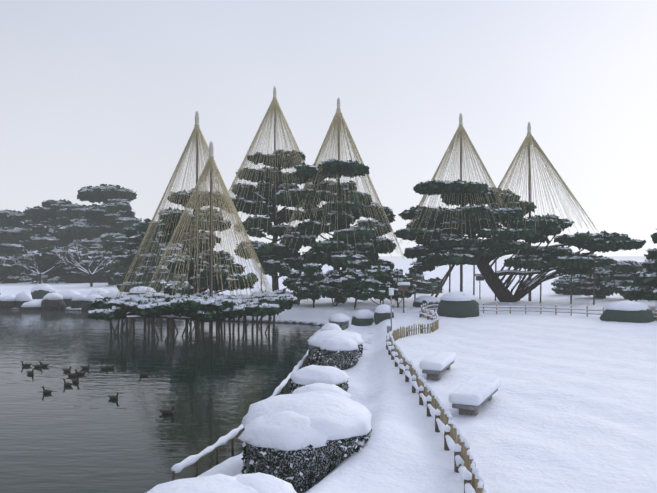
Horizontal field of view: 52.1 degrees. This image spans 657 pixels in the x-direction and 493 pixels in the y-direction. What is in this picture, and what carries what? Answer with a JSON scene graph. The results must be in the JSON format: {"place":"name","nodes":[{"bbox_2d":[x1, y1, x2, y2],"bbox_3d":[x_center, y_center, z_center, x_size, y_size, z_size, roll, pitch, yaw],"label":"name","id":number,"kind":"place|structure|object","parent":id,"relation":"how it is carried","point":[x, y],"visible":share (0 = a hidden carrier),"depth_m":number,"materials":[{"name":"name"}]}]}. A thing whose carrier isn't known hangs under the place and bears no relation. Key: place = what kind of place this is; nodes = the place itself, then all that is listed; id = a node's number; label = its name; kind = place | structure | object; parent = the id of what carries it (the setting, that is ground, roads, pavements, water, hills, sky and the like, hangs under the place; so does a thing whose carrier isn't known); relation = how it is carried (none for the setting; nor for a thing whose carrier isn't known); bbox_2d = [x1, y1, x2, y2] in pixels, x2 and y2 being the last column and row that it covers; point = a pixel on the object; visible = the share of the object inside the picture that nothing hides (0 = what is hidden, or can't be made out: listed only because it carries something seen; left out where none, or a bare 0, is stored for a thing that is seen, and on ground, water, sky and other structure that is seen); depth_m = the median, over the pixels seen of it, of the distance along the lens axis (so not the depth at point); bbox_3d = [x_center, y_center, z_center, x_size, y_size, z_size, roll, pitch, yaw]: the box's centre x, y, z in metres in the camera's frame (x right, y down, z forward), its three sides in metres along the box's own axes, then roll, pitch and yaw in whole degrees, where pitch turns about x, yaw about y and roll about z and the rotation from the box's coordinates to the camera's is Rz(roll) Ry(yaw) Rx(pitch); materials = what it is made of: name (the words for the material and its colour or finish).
{"place":"outdoors","nodes":[
{"label":"outdoors","id":0,"kind":"place"},
{"bbox_2d":[0,309,321,492],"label":"pond water","id":1,"kind":"structure","parent":0,"point":[86,434],"depth_m":21.53,"materials":[{"name":"black liquid"}]},
{"bbox_2d":[21,361,31,366],"bbox_3d":[-12.176,4.725,27.049,0.476,0.257,0.186,1,-1,-33],"label":"duck","id":2,"kind":"object","parent":1,"relation":"on","point":[25,364],"visible":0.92,"depth_m":26.98},
{"bbox_2d":[32,362,42,367],"bbox_3d":[-11.556,4.721,26.729,0.481,0.257,0.188,0,-1,2],"label":"duck","id":3,"kind":"object","parent":1,"relation":"on","point":[38,366],"visible":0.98,"depth_m":26.67},
{"bbox_2d":[42,386,52,393],"bbox_3d":[-9.106,4.649,21.723,0.476,0.257,0.186,0,-1,11],"label":"duck","id":4,"kind":"object","parent":1,"relation":"on","point":[47,391],"visible":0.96,"depth_m":21.65},
{"bbox_2d":[63,379,72,385],"bbox_3d":[-8.923,4.667,22.976,0.476,0.257,0.186,-1,-1,36],"label":"duck","id":5,"kind":"object","parent":1,"relation":"on","point":[67,383],"visible":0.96,"depth_m":22.90},
{"bbox_2d":[67,370,78,376],"bbox_3d":[-9.447,4.693,24.785,0.477,0.257,0.187,0,-1,2],"label":"duck","id":6,"kind":"object","parent":1,"relation":"on","point":[72,374],"visible":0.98,"depth_m":24.73},
{"bbox_2d":[71,377,78,382],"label":"duck","id":7,"kind":"object","parent":1,"relation":"on","point":[75,380],"visible":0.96,"depth_m":23.45},
{"bbox_2d":[75,369,86,374],"bbox_3d":[-9.285,4.698,25.106,0.478,0.257,0.187,0,-1,2],"label":"duck","id":8,"kind":"object","parent":1,"relation":"on","point":[80,373],"visible":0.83,"depth_m":25.05},
{"bbox_2d":[108,393,118,399],"bbox_3d":[-6.651,4.636,20.826,0.476,0.257,0.186,0,-1,16],"label":"duck","id":9,"kind":"object","parent":1,"relation":"on","point":[113,397],"visible":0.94,"depth_m":20.75},
{"bbox_2d":[139,370,149,375],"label":"duck","id":10,"kind":"object","parent":1,"relation":"on","point":[144,374],"visible":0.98,"depth_m":24.83},
{"bbox_2d":[159,406,174,413],"bbox_3d":[-4.527,4.609,18.912,0.481,0.257,0.188,0,-1,2],"label":"duck","id":11,"kind":"object","parent":1,"relation":"on","point":[167,411],"visible":0.92,"depth_m":18.86},
{"bbox_2d":[109,314,274,341],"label":"support posts","id":12,"kind":"object","parent":1,"relation":"in","point":[171,318],"visible":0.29,"depth_m":36.98,"materials":[{"name":"brown wood"}]},
{"bbox_2d":[86,188,298,321],"bbox_3d":[-7.686,0.229,41.172,11.984,8.548,15.548,0,-1,2],"label":"pine tree","id":13,"kind":"object","parent":12,"relation":"on","point":[205,307],"visible":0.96,"depth_m":39.68,"materials":[{"name":"green plant"}]},
{"bbox_2d":[0,256,656,492],"bbox_3d":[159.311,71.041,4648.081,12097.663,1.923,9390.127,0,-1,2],"label":"snow ground","id":14,"kind":"structure","parent":0,"point":[570,406],"depth_m":18.29,"materials":[{"name":"white snow"}]},
{"bbox_2d":[0,295,15,309],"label":"shore rock","id":15,"kind":"object","parent":14,"relation":"on","point":[7,302],"visible":0.58,"depth_m":55.88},
{"bbox_2d":[0,209,47,226],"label":"pine tree","id":16,"kind":"object","parent":14,"relation":"on","point":[14,218],"visible":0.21,"depth_m":114.11,"materials":[{"name":"green plant"}]},
{"bbox_2d":[15,291,32,308],"bbox_3d":[-25.554,4.814,56.305,1.483,2.220,1.354,0,-1,2],"label":"shore rock","id":17,"kind":"object","parent":14,"relation":"on","point":[22,297],"visible":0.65,"depth_m":55.85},
{"bbox_2d":[21,300,40,310],"bbox_3d":[-24.078,5.162,55.054,1.989,1.573,1.946,0,-1,17],"label":"shore rock","id":18,"kind":"object","parent":14,"relation":"on","point":[33,305],"visible":0.52,"depth_m":54.30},
{"bbox_2d":[16,218,49,251],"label":"pine tree","id":19,"kind":"object","parent":14,"relation":"on","point":[39,228],"visible":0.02,"depth_m":110.99,"materials":[{"name":"green plant"}]},
{"bbox_2d":[11,249,66,283],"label":"bare tree","id":20,"kind":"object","parent":14,"relation":"on","point":[37,270],"depth_m":90.42,"materials":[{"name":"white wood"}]},
{"bbox_2d":[31,284,54,298],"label":"shore shrub","id":21,"kind":"object","parent":14,"relation":"on","point":[39,291],"visible":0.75,"depth_m":59.63,"materials":[{"name":"white plant"}]},
{"bbox_2d":[41,292,66,310],"bbox_3d":[-22.582,4.952,55.080,1.967,2.374,2.025,1,-1,-38],"label":"shore rock","id":22,"kind":"object","parent":14,"relation":"on","point":[53,301],"visible":0.69,"depth_m":54.39,"materials":[{"name":"grey stone"}]},
{"bbox_2d":[23,199,85,236],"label":"pine tree","id":23,"kind":"object","parent":14,"relation":"on","point":[63,212],"visible":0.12,"depth_m":113.61,"materials":[{"name":"green plant"}]},
{"bbox_2d":[57,289,79,306],"bbox_3d":[-22.146,4.794,57.128,2.188,2.355,2.227,1,-1,-44],"label":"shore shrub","id":24,"kind":"object","parent":14,"relation":"on","point":[67,294],"visible":0.31,"depth_m":56.35,"materials":[{"name":"white plant"}]},
{"bbox_2d":[57,204,91,243],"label":"pine tree","id":25,"kind":"object","parent":14,"relation":"on","point":[64,232],"visible":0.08,"depth_m":111.65,"materials":[{"name":"green plant"}]},
{"bbox_2d":[71,294,83,308],"bbox_3d":[-20.660,4.878,55.455,1.089,1.905,1.102,1,-1,-42],"label":"shore rock","id":26,"kind":"object","parent":14,"relation":"on","point":[77,300],"visible":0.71,"depth_m":55.06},
{"bbox_2d":[55,242,118,286],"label":"bare tree","id":27,"kind":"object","parent":14,"relation":"on","point":[77,265],"depth_m":82.29,"materials":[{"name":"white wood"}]},
{"bbox_2d":[81,294,102,310],"bbox_3d":[-19.180,4.807,54.671,1.684,1.832,1.680,1,-1,-39],"label":"shore rock","id":28,"kind":"object","parent":14,"relation":"on","point":[85,306],"visible":0.42,"depth_m":54.09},
{"bbox_2d":[0,216,184,255],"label":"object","id":29,"kind":"object","parent":14,"relation":"on","point":[16,240],"visible":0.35,"depth_m":109.01,"materials":[{"name":"green plant"}]},
{"bbox_2d":[0,245,186,283],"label":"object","id":30,"kind":"object","parent":14,"relation":"on","point":[11,271],"visible":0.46,"depth_m":92.88,"materials":[{"name":"green plant"}]},
{"bbox_2d":[88,288,108,297],"bbox_3d":[-19.320,4.794,56.479,2.355,2.602,2.436,-1,-1,44],"label":"rock","id":31,"kind":"object","parent":14,"relation":"on","point":[101,292],"visible":0.19,"depth_m":55.86,"materials":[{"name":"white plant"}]},
{"bbox_2d":[69,184,136,251],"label":"pine tree","id":32,"kind":"object","parent":14,"relation":"on","point":[113,207],"visible":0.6,"depth_m":109.60,"materials":[{"name":"green plant"}]},
{"bbox_2d":[104,290,122,298],"bbox_3d":[-17.432,4.808,54.750,1.728,2.462,1.814,1,-1,-39],"label":"shore rock","id":33,"kind":"object","parent":14,"relation":"on","point":[112,294],"visible":0.23,"depth_m":54.24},
{"bbox_2d":[103,234,130,286],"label":"pine tree","id":34,"kind":"object","parent":14,"relation":"on","point":[112,241],"visible":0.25,"depth_m":83.82,"materials":[{"name":"green plant"}]},
{"bbox_2d":[128,286,155,294],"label":"shore shrub","id":35,"kind":"object","parent":14,"relation":"on","point":[140,289],"visible":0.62,"depth_m":57.37,"materials":[{"name":"white plant"}]},
{"bbox_2d":[112,218,176,291],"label":"pine tree","id":36,"kind":"object","parent":14,"relation":"on","point":[126,255],"visible":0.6,"depth_m":71.31,"materials":[{"name":"green plant"}]},
{"bbox_2d":[117,111,272,320],"bbox_3d":[-8.483,-1.417,44.036,10.862,14.967,10.901,0,-1,2],"label":"rope cone","id":37,"kind":"object","parent":14,"relation":"on","point":[196,131],"visible":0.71,"depth_m":43.52,"materials":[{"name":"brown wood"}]},
{"bbox_2d":[143,141,280,330],"bbox_3d":[-7.107,-0.139,40.156,8.649,12.299,8.264,0,-1,2],"label":"rope cone","id":38,"kind":"object","parent":14,"relation":"on","point":[211,164],"visible":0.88,"depth_m":39.79,"materials":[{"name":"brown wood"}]},
{"bbox_2d":[146,472,296,492],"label":"shrub","id":39,"kind":"object","parent":14,"relation":"on","point":[259,482],"visible":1,"depth_m":9.51,"materials":[{"name":"white plant"}]},
{"bbox_2d":[171,351,309,480],"bbox_3d":[-1.423,4.681,23.173,0.711,0.772,21.106,0,-1,7],"label":"snow-covered railing","id":40,"kind":"object","parent":14,"relation":"on","point":[196,458],"visible":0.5,"depth_m":14.53,"materials":[{"name":"white snow"}]},
{"bbox_2d":[209,86,327,242],"bbox_3d":[-4.871,-4.267,55.983,10.652,18.218,11.015,0,-1,2],"label":"rope cone","id":41,"kind":"object","parent":14,"relation":"on","point":[274,110],"visible":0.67,"depth_m":54.99,"materials":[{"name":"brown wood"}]},
{"bbox_2d":[218,149,324,291],"bbox_3d":[-4.528,-1.631,56.383,8.802,12.794,8.065,0,-1,2],"label":"tall pine","id":42,"kind":"object","parent":14,"relation":"on","point":[281,259],"visible":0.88,"depth_m":54.64,"materials":[{"name":"green plant"}]},
{"bbox_2d":[275,269,307,304],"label":"young pine","id":43,"kind":"object","parent":14,"relation":"on","point":[292,278],"visible":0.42,"depth_m":49.49,"materials":[{"name":"green plant"}]},
{"bbox_2d":[238,390,371,492],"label":"shrub","id":44,"kind":"object","parent":14,"relation":"on","point":[302,442],"visible":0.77,"depth_m":12.16,"materials":[{"name":"white plant"}]},
{"bbox_2d":[294,262,328,307],"bbox_3d":[-1.206,2.828,47.587,2.592,3.443,2.863,0,-1,2],"label":"young pine","id":45,"kind":"object","parent":14,"relation":"on","point":[311,285],"visible":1,"depth_m":47.31,"materials":[{"name":"green plant"}]},
{"bbox_2d":[290,365,350,393],"bbox_3d":[-0.255,4.351,20.290,1.857,1.448,2.118,0,-1,2],"label":"shrub","id":46,"kind":"object","parent":14,"relation":"on","point":[309,374],"visible":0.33,"depth_m":19.71,"materials":[{"name":"white plant"}]},
{"bbox_2d":[292,383,350,398],"bbox_3d":[-0.226,4.296,17.384,1.596,1.454,1.810,0,-1,2],"label":"shrub","id":47,"kind":"object","parent":14,"relation":"on","point":[334,388],"visible":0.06,"depth_m":17.21,"materials":[{"name":"white plant"}]},
{"bbox_2d":[321,323,341,330],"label":"shrub","id":48,"kind":"object","parent":14,"relation":"on","point":[329,326],"visible":0.38,"depth_m":32.82,"materials":[{"name":"white plant"}]},
{"bbox_2d":[307,329,363,369],"bbox_3d":[0.302,4.229,26.410,2.236,1.854,3.846,0,-1,2],"label":"shrub","id":49,"kind":"object","parent":14,"relation":"on","point":[341,349],"visible":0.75,"depth_m":24.99,"materials":[{"name":"green plant"}]},
{"bbox_2d":[321,269,350,305],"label":"young pine","id":50,"kind":"object","parent":14,"relation":"on","point":[333,288],"visible":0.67,"depth_m":49.39,"materials":[{"name":"green plant"}]},
{"bbox_2d":[328,313,349,329],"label":"shrub","id":51,"kind":"object","parent":14,"relation":"on","point":[341,320],"visible":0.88,"depth_m":38.29,"materials":[{"name":"white plant"}]},
{"bbox_2d":[282,97,403,270],"bbox_3d":[0.983,-3.648,54.808,10.317,17.050,10.200,0,-1,2],"label":"rope cone","id":52,"kind":"object","parent":14,"relation":"on","point":[338,122],"visible":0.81,"depth_m":53.80,"materials":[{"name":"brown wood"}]},
{"bbox_2d":[286,159,413,302],"bbox_3d":[1.368,-1.104,53.736,9.476,11.704,9.105,0,-1,29],"label":"tall pine","id":53,"kind":"object","parent":14,"relation":"on","point":[336,251],"visible":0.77,"depth_m":52.04,"materials":[{"name":"green plant"}]},
{"bbox_2d":[338,260,370,308],"bbox_3d":[1.829,2.696,46.551,2.296,3.720,2.898,0,-1,2],"label":"young pine","id":54,"kind":"object","parent":14,"relation":"on","point":[353,278],"visible":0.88,"depth_m":46.22,"materials":[{"name":"green plant"}]},
{"bbox_2d":[351,309,373,325],"bbox_3d":[2.145,4.716,41.368,1.379,1.709,1.486,-1,-1,32],"label":"snow-covered shrub","id":55,"kind":"object","parent":14,"relation":"on","point":[363,317],"visible":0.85,"depth_m":40.84,"materials":[{"name":"white snow"}]},
{"bbox_2d":[358,265,397,304],"bbox_3d":[3.619,2.927,46.096,4.065,3.286,2.114,1,-1,-34],"label":"young pine","id":56,"kind":"object","parent":14,"relation":"on","point":[381,283],"visible":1,"depth_m":45.62,"materials":[{"name":"green plant"}]},
{"bbox_2d":[374,304,393,324],"bbox_3d":[3.316,4.203,40.111,1.190,1.515,1.243,1,-1,-32],"label":"snow-covered shrub","id":57,"kind":"object","parent":14,"relation":"on","point":[382,312],"visible":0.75,"depth_m":39.70,"materials":[{"name":"green plant"}]},
{"bbox_2d":[387,288,393,332],"bbox_3d":[3.065,3.200,33.271,0.365,2.295,0.255,0,-1,2],"label":"signpost","id":58,"kind":"object","parent":14,"relation":"on","point":[391,293],"visible":0.92,"depth_m":33.20,"materials":[{"name":"grey paint"}]},
{"bbox_2d":[386,269,416,306],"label":"young pine","id":59,"kind":"object","parent":14,"relation":"on","point":[410,292],"visible":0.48,"depth_m":49.19,"materials":[{"name":"green plant"}]},
{"bbox_2d":[397,282,409,312],"bbox_3d":[4.983,3.415,44.522,0.800,2.128,0.486,0,-1,-4],"label":"roofed sign","id":60,"kind":"object","parent":14,"relation":"on","point":[403,286],"visible":0.96,"depth_m":44.49,"materials":[{"name":"brown wood"}]},
{"bbox_2d":[403,273,443,293],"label":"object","id":61,"kind":"object","parent":14,"relation":"on","point":[426,286],"visible":0.31,"depth_m":68.98,"materials":[{"name":"green plant"}]},
{"bbox_2d":[413,295,438,307],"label":"shrub","id":62,"kind":"object","parent":14,"relation":"on","point":[419,301],"visible":0.6,"depth_m":49.62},
{"bbox_2d":[261,259,594,307],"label":"support poles","id":63,"kind":"object","parent":14,"relation":"on","point":[447,275],"visible":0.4,"depth_m":52.46,"materials":[{"name":"brown wood"}]},
{"bbox_2d":[385,308,487,492],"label":"bamboo fence","id":64,"kind":"object","parent":14,"relation":"on","point":[456,443],"visible":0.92,"depth_m":14.93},
{"bbox_2d":[419,352,456,380],"bbox_3d":[3.446,3.829,20.952,0.710,0.865,2.440,0,-1,21],"label":"stone bench","id":65,"kind":"object","parent":14,"relation":"on","point":[434,366],"visible":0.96,"depth_m":20.11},
{"bbox_2d":[437,291,478,317],"bbox_3d":[8.111,4.067,42.025,2.618,2.544,2.782,0,-1,23],"label":"shrub","id":66,"kind":"object","parent":14,"relation":"on","point":[457,304],"visible":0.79,"depth_m":41.05,"materials":[{"name":"green plant"}]},
{"bbox_2d":[401,113,522,291],"bbox_3d":[10.696,-3.017,54.422,9.833,15.633,9.880,0,-1,2],"label":"yukitsuri rope cone","id":67,"kind":"object","parent":14,"relation":"on","point":[460,132],"visible":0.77,"depth_m":53.79,"materials":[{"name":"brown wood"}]},
{"bbox_2d":[449,376,500,415],"bbox_3d":[3.704,3.880,16.840,0.760,0.842,2.640,0,-1,25],"label":"stone bench","id":68,"kind":"object","parent":14,"relation":"on","point":[472,395],"visible":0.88,"depth_m":16.01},
{"bbox_2d":[475,274,483,298],"bbox_3d":[12.908,3.453,57.256,0.900,2.278,0.486,0,-1,13],"label":"roofed sign","id":69,"kind":"object","parent":14,"relation":"on","point":[479,277],"visible":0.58,"depth_m":57.24,"materials":[{"name":"brown wood"}]},
{"bbox_2d":[394,179,645,301],"bbox_3d":[14.829,-0.106,54.108,18.929,10.045,10.887,0,-1,2],"label":"pine tree","id":70,"kind":"object","parent":14,"relation":"on","point":[482,253],"visible":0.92,"depth_m":52.40,"materials":[{"name":"green plant"}]},
{"bbox_2d":[474,122,597,300],"bbox_3d":[16.559,-2.710,54.696,10.181,14.958,9.782,0,-1,2],"label":"yukitsuri rope cone","id":71,"kind":"object","parent":14,"relation":"on","point":[529,141],"visible":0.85,"depth_m":54.26,"materials":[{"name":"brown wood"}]},
{"bbox_2d":[421,301,656,320],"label":"bamboo rail fence","id":72,"kind":"object","parent":14,"relation":"on","point":[540,310],"visible":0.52,"depth_m":43.55,"materials":[{"name":"brown wood"}]},
{"bbox_2d":[551,274,581,294],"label":"pine","id":73,"kind":"object","parent":14,"relation":"on","point":[561,284],"visible":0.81,"depth_m":64.61,"materials":[{"name":"green plant"}]},
{"bbox_2d":[572,269,613,297],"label":"pine","id":74,"kind":"object","parent":14,"relation":"on","point":[583,283],"visible":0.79,"depth_m":59.94,"materials":[{"name":"green plant"}]},
{"bbox_2d":[558,261,645,281],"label":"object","id":75,"kind":"object","parent":14,"relation":"on","point":[639,267],"visible":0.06,"depth_m":74.70,"materials":[{"name":"green plant"}]},
{"bbox_2d":[601,260,643,298],"bbox_3d":[26.169,2.993,58.909,4.951,3.634,4.190,0,-1,2],"label":"pine","id":76,"kind":"object","parent":14,"relation":"on","point":[618,276],"visible":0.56,"depth_m":58.00,"materials":[{"name":"green plant"}]},
{"bbox_2d":[600,300,654,322],"bbox_3d":[17.319,4.144,39.021,2.732,2.031,2.816,1,-1,-37],"label":"shrub","id":77,"kind":"object","parent":14,"relation":"on","point":[629,311],"visible":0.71,"depth_m":38.07,"materials":[{"name":"green plant"}]},
{"bbox_2d":[619,229,656,301],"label":"conifer","id":78,"kind":"object","parent":14,"relation":"on","point":[646,289],"visible":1,"depth_m":46.44,"materials":[{"name":"green plant"}]},
{"bbox_2d":[0,0,656,255],"label":"sky","id":79,"kind":"structure","parent":0,"point":[93,92],"materials":[{"name":"white"}]}
]}

